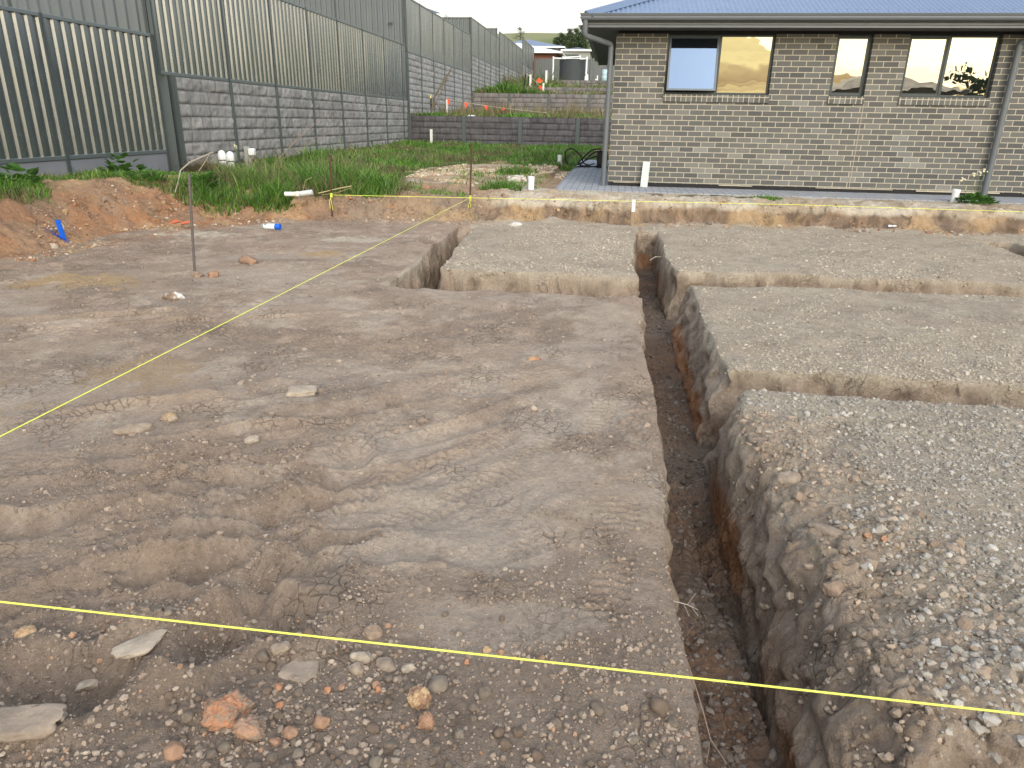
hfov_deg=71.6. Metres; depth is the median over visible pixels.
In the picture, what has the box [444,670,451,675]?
pebble
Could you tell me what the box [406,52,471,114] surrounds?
retaining wall
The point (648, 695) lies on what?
pebble
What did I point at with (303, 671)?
rock
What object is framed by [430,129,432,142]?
survey peg
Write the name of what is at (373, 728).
pebble
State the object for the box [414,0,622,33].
sky
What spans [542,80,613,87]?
retaining wall
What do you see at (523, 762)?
pebble
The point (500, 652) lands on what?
orange clod
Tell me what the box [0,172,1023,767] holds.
ground
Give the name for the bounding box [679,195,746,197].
green strip
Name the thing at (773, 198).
grass tuft
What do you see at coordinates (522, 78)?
grass
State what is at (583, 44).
tree
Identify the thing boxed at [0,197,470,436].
string line
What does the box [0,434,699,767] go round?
crumbs
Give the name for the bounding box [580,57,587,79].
pipework
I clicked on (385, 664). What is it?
stone
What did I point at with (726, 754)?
rubble
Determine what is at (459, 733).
pebble
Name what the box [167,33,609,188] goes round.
terrain
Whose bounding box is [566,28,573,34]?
tree
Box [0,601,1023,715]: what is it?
string line
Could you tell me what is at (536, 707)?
pebble
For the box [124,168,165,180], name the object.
leafy weed
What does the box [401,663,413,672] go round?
stone
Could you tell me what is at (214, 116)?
retaining wall
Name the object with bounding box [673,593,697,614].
root
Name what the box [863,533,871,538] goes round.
stone
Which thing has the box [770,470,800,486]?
rock
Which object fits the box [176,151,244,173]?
dead grass
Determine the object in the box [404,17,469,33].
metal fence
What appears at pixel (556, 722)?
pebble
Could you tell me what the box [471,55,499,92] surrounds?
retaining wall
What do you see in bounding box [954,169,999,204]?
leafy weed
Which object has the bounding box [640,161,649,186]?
board
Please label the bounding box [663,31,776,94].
window
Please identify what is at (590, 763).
pebble
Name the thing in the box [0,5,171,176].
metal fence
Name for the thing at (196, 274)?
rock
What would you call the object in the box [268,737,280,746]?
orange clod
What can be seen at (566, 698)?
pebble
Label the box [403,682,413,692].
pebble
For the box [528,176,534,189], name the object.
pipe stub
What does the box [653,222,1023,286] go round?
gravel
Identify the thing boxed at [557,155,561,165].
pipe stub
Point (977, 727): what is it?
gravel
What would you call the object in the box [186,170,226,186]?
leafy weed
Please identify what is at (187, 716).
pebble
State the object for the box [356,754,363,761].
pebble
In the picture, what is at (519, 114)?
grass
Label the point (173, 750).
orange clod
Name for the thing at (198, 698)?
pebble
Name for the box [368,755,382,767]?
pebble
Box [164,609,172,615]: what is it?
pebble
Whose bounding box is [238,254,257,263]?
rock
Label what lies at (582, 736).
pebble
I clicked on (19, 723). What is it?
flat stone
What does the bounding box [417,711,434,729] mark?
earth clod
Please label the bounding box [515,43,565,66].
distant house
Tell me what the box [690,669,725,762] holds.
root
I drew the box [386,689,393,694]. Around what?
pebble
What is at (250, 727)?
earth clod
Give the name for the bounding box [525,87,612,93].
retaining wall
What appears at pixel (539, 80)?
flag bunting
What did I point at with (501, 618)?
pebble
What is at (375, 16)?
metal fence
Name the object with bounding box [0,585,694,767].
crumbs
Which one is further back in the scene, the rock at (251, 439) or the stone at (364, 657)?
the rock at (251, 439)
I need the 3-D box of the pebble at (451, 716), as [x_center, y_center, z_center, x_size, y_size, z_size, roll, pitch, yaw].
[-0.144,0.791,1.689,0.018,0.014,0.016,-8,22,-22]
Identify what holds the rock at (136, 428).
on the ground at (448, 514)
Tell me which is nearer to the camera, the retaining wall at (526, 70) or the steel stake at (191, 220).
the steel stake at (191, 220)
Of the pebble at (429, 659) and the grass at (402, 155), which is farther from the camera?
the grass at (402, 155)
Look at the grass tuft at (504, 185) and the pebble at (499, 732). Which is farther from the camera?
the grass tuft at (504, 185)
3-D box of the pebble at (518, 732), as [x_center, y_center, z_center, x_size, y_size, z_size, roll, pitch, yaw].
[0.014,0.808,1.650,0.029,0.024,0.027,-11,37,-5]
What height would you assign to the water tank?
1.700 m
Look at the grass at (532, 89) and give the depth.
36.39 m
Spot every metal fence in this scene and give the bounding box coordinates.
[0,0,149,32]
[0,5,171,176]
[146,0,406,99]
[288,0,404,43]
[404,0,470,73]
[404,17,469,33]
[470,17,499,67]
[487,28,496,34]
[499,31,522,73]
[522,38,533,70]
[534,59,614,80]
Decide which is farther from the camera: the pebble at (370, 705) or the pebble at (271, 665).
the pebble at (271, 665)
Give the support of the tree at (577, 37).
on the terrain at (553, 183)
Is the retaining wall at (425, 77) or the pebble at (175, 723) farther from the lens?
the retaining wall at (425, 77)
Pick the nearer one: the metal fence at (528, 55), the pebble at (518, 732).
the pebble at (518, 732)
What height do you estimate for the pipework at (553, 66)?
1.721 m
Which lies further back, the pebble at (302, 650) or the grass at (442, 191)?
the grass at (442, 191)
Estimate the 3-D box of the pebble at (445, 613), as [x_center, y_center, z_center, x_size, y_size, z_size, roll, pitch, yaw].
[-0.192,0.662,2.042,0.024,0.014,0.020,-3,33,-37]
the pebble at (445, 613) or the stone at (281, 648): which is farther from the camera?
the pebble at (445, 613)
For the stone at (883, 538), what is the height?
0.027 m
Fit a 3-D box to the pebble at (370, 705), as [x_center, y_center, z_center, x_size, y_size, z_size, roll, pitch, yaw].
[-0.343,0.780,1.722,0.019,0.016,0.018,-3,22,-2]
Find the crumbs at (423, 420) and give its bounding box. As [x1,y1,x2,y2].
[0,174,662,500]
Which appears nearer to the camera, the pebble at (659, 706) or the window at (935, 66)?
the pebble at (659, 706)
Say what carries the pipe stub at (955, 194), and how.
on the ground at (448, 514)
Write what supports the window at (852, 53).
in the brick house at (926, 97)
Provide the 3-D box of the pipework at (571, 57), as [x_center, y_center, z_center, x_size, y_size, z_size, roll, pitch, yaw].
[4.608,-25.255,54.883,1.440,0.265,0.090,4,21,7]
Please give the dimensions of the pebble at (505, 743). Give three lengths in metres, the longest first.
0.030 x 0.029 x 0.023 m
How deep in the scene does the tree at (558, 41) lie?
226.04 m
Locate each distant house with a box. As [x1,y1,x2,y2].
[429,9,448,16]
[514,39,565,50]
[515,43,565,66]
[561,47,593,71]
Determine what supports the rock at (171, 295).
on the ground at (448, 514)
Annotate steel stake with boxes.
[187,173,195,270]
[329,155,332,216]
[469,143,472,205]
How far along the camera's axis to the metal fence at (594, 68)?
60.89 m
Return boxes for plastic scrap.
[169,219,189,224]
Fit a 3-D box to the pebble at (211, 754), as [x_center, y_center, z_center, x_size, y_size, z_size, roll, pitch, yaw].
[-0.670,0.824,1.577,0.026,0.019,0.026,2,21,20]
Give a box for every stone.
[14,625,36,638]
[270,641,291,655]
[348,661,364,675]
[349,651,372,663]
[363,624,382,640]
[375,657,396,672]
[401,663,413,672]
[527,356,540,360]
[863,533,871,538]
[880,535,887,541]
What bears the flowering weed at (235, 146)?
on the terrain at (553, 183)
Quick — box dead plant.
[428,67,451,112]
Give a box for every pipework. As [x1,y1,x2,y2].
[552,56,560,79]
[562,56,580,58]
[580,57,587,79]
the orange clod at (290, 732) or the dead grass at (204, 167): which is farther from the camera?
the dead grass at (204, 167)
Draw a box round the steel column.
[158,75,185,171]
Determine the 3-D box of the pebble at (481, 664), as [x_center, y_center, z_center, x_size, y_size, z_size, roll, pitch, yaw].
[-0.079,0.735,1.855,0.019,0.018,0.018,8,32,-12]
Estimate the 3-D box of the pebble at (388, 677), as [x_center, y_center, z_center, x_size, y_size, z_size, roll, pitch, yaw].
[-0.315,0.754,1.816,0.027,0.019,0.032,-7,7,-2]
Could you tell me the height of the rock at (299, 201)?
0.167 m
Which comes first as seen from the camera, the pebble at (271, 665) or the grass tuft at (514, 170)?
the pebble at (271, 665)
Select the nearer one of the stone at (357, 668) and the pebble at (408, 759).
the pebble at (408, 759)
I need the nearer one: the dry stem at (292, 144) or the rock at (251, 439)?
the rock at (251, 439)
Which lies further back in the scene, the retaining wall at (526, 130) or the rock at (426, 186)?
the retaining wall at (526, 130)
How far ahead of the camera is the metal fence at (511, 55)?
48.51 m
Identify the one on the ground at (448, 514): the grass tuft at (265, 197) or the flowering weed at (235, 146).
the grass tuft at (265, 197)
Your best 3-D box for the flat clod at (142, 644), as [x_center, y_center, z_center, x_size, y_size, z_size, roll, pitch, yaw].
[-0.980,0.691,1.869,0.130,0.029,0.088,-6,21,-17]
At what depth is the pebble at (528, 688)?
1.78 m
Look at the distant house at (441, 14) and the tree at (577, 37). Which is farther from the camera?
the tree at (577, 37)
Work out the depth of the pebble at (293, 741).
1.61 m
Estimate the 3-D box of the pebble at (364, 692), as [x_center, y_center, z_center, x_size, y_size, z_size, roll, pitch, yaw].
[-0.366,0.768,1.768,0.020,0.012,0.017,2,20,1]
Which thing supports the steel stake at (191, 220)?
on the ground at (448, 514)
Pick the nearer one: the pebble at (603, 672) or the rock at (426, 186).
the pebble at (603, 672)
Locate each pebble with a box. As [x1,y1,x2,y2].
[151,604,162,609]
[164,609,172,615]
[164,691,174,698]
[169,704,176,712]
[170,720,179,727]
[180,758,186,765]
[181,710,194,722]
[194,695,202,701]
[194,743,202,751]
[200,727,208,733]
[205,749,217,759]
[217,740,233,754]
[240,751,247,757]
[244,761,261,767]
[249,668,257,674]
[255,650,269,662]
[262,686,272,694]
[266,752,277,762]
[267,661,276,670]
[277,762,293,767]
[287,720,293,725]
[289,738,297,746]
[291,747,303,758]
[292,687,302,697]
[299,648,305,653]
[303,627,314,634]
[305,706,314,716]
[314,742,320,748]
[328,730,335,736]
[334,758,341,764]
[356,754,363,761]
[359,698,365,703]
[361,689,368,694]
[366,709,374,715]
[366,723,379,733]
[367,702,374,707]
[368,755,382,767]
[375,703,382,708]
[383,697,392,705]
[384,674,393,681]
[384,738,398,749]
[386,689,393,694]
[392,749,400,756]
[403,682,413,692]
[404,755,413,764]
[426,656,432,661]
[427,675,447,692]
[428,757,436,765]
[432,743,440,752]
[442,611,448,616]
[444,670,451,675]
[444,760,451,767]
[448,713,454,718]
[455,729,463,738]
[462,753,470,760]
[464,649,473,658]
[468,702,478,711]
[470,714,476,721]
[478,661,484,667]
[478,685,492,699]
[494,727,504,737]
[499,616,504,621]
[499,738,512,750]
[512,727,524,737]
[520,759,526,765]
[524,685,532,691]
[531,749,543,762]
[533,704,540,710]
[545,744,551,749]
[549,717,561,728]
[554,712,562,718]
[563,695,570,701]
[577,710,583,717]
[579,733,585,739]
[587,759,594,766]
[590,701,604,715]
[597,760,604,767]
[599,669,607,675]
[628,735,638,744]
[641,704,648,710]
[645,692,651,698]
[648,739,656,748]
[649,697,669,716]
[661,661,667,666]
[667,716,678,727]
[678,753,685,758]
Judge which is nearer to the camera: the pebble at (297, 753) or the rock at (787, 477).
the pebble at (297, 753)
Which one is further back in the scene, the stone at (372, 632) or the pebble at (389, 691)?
the stone at (372, 632)
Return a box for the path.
[554,160,1023,203]
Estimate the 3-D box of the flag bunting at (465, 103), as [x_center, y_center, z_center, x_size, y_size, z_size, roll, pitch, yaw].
[-0.640,-11.445,29.213,4.211,0.485,0.042,4,21,7]
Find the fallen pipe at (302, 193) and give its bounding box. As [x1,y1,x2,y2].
[284,190,312,196]
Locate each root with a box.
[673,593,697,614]
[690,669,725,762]
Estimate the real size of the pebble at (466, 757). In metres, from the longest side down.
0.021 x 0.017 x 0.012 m
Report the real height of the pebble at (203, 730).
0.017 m
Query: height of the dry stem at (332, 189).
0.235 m
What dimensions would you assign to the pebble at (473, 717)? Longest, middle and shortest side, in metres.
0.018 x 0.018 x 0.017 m
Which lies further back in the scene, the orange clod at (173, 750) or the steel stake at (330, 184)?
the steel stake at (330, 184)
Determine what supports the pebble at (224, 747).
on the ground at (448, 514)
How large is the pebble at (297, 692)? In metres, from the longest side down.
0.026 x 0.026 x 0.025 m
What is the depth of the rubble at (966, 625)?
2.25 m
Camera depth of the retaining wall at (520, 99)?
35.99 m
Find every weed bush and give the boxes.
[484,72,530,92]
[526,58,572,85]
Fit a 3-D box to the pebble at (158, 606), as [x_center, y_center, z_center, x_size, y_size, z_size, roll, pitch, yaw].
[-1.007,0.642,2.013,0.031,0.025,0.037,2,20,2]
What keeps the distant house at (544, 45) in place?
on the terrain at (553, 183)
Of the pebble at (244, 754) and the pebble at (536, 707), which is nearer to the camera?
the pebble at (244, 754)
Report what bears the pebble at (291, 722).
on the ground at (448, 514)
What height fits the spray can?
0.073 m
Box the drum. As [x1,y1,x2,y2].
[602,69,606,80]
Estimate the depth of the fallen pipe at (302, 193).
9.77 m
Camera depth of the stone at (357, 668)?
1.83 m
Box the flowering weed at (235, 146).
[234,144,241,166]
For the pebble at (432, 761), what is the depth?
1.56 m
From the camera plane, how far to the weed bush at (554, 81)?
52.56 m
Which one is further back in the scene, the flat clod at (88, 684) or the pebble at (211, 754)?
the flat clod at (88, 684)
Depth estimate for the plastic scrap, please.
8.95 m
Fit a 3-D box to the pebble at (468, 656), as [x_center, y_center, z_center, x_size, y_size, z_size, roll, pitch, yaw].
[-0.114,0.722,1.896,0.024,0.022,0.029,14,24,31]
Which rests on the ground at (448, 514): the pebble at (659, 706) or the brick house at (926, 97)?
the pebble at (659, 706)
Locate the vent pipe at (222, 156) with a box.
[218,150,234,168]
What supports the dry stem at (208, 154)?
on the terrain at (553, 183)
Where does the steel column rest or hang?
on the terrain at (553, 183)
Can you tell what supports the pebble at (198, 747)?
on the ground at (448, 514)
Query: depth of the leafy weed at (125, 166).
10.04 m
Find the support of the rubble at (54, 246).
on the ground at (448, 514)
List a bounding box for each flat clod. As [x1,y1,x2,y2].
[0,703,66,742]
[76,679,97,691]
[110,628,167,658]
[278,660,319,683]
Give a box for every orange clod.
[163,740,185,760]
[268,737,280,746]
[274,683,282,691]
[275,701,283,708]
[283,725,297,740]
[312,714,330,729]
[323,686,330,693]
[338,683,346,690]
[371,680,380,689]
[375,685,381,692]
[483,645,491,653]
[497,648,504,655]
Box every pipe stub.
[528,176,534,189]
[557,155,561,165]
[950,189,960,202]
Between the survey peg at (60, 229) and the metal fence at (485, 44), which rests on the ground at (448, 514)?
the survey peg at (60, 229)
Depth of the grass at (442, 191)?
10.93 m
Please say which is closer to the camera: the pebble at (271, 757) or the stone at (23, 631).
the pebble at (271, 757)
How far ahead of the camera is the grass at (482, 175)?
13.96 m
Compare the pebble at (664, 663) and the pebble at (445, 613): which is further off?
the pebble at (445, 613)
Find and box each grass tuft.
[169,173,248,217]
[238,167,299,213]
[258,133,416,196]
[264,153,332,177]
[478,175,525,190]
[491,157,539,174]
[554,161,578,169]
[749,194,783,200]
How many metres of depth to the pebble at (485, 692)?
1.76 m
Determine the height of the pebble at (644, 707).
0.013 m
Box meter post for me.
[244,146,255,167]
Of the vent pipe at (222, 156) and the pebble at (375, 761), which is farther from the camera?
the vent pipe at (222, 156)
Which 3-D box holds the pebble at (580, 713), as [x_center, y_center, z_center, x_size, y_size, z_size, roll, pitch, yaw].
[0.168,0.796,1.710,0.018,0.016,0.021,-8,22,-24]
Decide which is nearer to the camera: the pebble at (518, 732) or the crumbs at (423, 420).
the pebble at (518, 732)
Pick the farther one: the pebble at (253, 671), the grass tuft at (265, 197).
the grass tuft at (265, 197)
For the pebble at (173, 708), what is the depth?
1.70 m
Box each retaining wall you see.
[172,76,408,172]
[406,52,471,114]
[408,115,611,146]
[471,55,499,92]
[472,93,612,114]
[499,64,521,84]
[522,65,533,78]
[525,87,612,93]
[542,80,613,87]
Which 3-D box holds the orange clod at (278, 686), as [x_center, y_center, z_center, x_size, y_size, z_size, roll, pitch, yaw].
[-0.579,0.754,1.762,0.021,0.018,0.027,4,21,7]
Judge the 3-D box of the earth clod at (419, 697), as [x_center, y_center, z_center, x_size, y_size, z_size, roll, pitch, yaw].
[-0.225,0.762,1.716,0.061,0.069,0.048,4,21,7]
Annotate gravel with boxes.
[441,220,635,278]
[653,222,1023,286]
[692,286,1023,393]
[738,388,1023,719]
[823,499,1023,764]
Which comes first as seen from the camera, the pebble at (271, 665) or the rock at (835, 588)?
the pebble at (271, 665)
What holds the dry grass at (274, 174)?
on the ground at (448, 514)
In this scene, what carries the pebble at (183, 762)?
on the ground at (448, 514)
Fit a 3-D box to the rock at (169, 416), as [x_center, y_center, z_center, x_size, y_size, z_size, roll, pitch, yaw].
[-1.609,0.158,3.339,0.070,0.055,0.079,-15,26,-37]
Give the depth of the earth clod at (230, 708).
1.66 m
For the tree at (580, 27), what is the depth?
259.97 m
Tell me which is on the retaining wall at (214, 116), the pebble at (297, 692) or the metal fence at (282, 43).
the metal fence at (282, 43)
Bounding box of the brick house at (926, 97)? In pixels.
[580,0,1023,196]
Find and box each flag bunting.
[446,99,544,112]
[527,74,542,88]
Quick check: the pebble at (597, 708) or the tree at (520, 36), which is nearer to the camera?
the pebble at (597, 708)
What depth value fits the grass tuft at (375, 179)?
10.54 m
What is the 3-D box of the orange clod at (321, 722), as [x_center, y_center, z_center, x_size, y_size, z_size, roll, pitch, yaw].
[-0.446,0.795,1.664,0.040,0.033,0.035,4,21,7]
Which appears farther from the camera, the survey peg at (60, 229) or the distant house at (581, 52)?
the distant house at (581, 52)
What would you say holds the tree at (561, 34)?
on the terrain at (553, 183)
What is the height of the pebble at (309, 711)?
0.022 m
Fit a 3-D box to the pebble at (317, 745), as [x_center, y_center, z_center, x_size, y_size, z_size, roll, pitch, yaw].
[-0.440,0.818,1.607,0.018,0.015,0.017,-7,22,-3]
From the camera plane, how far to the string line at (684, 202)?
9.73 m
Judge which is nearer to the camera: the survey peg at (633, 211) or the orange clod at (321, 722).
the orange clod at (321, 722)
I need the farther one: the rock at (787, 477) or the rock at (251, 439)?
the rock at (251, 439)
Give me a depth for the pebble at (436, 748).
1.59 m
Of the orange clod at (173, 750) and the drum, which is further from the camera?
the drum
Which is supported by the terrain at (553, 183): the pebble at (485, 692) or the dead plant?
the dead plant
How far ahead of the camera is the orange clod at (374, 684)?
1.79 m
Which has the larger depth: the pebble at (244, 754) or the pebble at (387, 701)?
the pebble at (387, 701)
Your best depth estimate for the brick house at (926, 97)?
11.81 m
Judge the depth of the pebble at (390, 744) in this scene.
1.60 m
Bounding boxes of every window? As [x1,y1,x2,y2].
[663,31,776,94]
[829,31,874,96]
[899,31,1003,97]
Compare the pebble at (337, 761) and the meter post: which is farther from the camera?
the meter post
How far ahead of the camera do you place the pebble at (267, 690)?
1.75 m
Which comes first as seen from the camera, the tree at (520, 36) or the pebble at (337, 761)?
the pebble at (337, 761)
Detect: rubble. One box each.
[11,183,1023,261]
[403,160,568,185]
[639,270,777,767]
[723,410,1023,767]
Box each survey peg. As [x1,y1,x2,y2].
[55,220,66,240]
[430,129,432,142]
[630,199,635,226]
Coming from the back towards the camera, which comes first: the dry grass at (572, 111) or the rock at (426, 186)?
the dry grass at (572, 111)
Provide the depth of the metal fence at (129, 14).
11.70 m
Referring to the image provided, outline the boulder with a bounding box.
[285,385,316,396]
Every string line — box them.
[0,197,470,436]
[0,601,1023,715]
[349,195,1017,211]
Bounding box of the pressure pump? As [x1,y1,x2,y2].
[564,148,607,167]
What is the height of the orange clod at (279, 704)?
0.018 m
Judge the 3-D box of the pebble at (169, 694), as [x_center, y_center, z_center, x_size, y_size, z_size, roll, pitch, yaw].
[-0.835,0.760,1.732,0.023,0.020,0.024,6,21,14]
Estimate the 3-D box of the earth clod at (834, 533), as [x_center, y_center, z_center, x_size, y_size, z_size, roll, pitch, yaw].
[1.152,0.551,2.591,0.165,0.076,0.076,19,27,39]
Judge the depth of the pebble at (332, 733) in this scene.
1.64 m
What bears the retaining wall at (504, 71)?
on the terrain at (553, 183)
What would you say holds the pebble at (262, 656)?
on the ground at (448, 514)
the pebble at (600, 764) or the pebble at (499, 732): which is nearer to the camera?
the pebble at (600, 764)
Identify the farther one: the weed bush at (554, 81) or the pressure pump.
the weed bush at (554, 81)
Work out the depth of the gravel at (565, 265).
7.80 m
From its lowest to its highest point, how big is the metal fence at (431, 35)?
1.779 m
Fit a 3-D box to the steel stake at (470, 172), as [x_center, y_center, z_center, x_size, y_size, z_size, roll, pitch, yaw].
[-0.592,-2.897,10.153,0.062,1.041,0.029,4,21,7]
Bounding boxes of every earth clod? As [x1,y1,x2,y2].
[201,688,255,731]
[232,713,266,741]
[407,684,431,710]
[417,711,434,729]
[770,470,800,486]
[806,521,843,539]
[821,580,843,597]
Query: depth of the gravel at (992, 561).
2.96 m
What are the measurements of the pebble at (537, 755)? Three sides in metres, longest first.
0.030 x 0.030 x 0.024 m
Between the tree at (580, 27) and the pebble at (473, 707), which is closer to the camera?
the pebble at (473, 707)
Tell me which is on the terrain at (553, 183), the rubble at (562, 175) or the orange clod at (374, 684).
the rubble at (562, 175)
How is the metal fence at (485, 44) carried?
on the retaining wall at (482, 73)
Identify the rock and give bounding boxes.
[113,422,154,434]
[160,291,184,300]
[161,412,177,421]
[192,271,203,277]
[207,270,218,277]
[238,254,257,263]
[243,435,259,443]
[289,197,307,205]
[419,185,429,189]
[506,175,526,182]
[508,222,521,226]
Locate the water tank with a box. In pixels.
[559,59,585,79]
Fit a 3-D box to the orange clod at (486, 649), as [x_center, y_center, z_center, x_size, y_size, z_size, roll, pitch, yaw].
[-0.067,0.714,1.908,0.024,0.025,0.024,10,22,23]
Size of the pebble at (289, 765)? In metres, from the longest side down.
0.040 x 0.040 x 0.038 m
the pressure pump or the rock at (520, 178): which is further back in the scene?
the pressure pump
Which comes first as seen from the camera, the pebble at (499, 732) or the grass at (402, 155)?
the pebble at (499, 732)
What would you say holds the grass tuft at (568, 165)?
on the terrain at (553, 183)
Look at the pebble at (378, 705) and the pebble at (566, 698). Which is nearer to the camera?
the pebble at (378, 705)
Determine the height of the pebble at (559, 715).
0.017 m
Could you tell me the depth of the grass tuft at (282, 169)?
11.45 m
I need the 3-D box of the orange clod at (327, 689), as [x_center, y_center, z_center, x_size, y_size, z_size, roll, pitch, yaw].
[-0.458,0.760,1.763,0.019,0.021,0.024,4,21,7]
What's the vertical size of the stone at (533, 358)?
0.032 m
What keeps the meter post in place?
on the terrain at (553, 183)
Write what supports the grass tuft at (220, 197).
on the ground at (448, 514)
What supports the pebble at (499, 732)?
on the ground at (448, 514)
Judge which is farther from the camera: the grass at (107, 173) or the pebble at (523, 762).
the grass at (107, 173)
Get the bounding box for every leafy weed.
[0,162,45,182]
[97,152,146,172]
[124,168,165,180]
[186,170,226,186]
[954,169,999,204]
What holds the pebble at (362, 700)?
on the ground at (448, 514)
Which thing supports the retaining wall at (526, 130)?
on the terrain at (553, 183)
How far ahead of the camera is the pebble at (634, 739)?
1.64 m
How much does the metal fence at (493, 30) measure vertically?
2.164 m
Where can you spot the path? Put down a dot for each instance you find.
(583, 179)
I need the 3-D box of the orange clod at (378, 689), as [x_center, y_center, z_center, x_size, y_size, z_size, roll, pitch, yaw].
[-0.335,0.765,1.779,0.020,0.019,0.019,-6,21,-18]
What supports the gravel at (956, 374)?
on the ground at (448, 514)
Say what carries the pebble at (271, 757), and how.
on the ground at (448, 514)
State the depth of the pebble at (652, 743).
1.63 m
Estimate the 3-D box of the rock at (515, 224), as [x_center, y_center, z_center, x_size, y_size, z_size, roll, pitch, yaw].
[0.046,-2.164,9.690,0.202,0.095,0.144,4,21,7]
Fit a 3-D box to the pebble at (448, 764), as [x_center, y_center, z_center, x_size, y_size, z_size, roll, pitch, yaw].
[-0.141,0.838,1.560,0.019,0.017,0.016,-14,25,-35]
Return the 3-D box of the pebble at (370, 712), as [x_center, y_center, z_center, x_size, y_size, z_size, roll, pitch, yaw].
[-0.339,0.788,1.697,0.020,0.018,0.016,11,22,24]
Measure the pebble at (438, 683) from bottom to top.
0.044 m
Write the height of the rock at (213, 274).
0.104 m
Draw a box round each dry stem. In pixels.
[175,152,213,191]
[278,112,338,161]
[303,177,351,194]
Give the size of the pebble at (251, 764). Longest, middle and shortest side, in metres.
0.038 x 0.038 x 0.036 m
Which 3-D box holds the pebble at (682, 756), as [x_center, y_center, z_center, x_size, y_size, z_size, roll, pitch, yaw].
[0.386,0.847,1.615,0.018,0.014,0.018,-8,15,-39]
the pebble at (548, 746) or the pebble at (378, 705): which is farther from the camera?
the pebble at (378, 705)
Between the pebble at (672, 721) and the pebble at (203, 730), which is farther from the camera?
the pebble at (672, 721)
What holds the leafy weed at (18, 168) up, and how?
on the ground at (448, 514)
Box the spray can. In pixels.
[262,223,281,229]
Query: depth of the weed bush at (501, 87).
36.41 m
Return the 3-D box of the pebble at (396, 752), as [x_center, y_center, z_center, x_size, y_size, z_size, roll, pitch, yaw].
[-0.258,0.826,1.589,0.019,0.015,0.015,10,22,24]
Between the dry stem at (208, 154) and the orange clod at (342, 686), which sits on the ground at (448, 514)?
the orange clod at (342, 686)
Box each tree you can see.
[513,27,524,40]
[553,35,570,46]
[558,32,567,38]
[559,34,589,48]
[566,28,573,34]
[569,31,588,47]
[578,25,586,39]
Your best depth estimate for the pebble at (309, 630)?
1.90 m
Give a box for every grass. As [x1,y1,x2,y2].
[0,147,428,210]
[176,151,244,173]
[219,140,389,201]
[236,137,609,180]
[382,159,550,185]
[403,180,540,196]
[414,108,611,118]
[436,89,612,115]
[474,78,612,94]
[503,64,613,87]

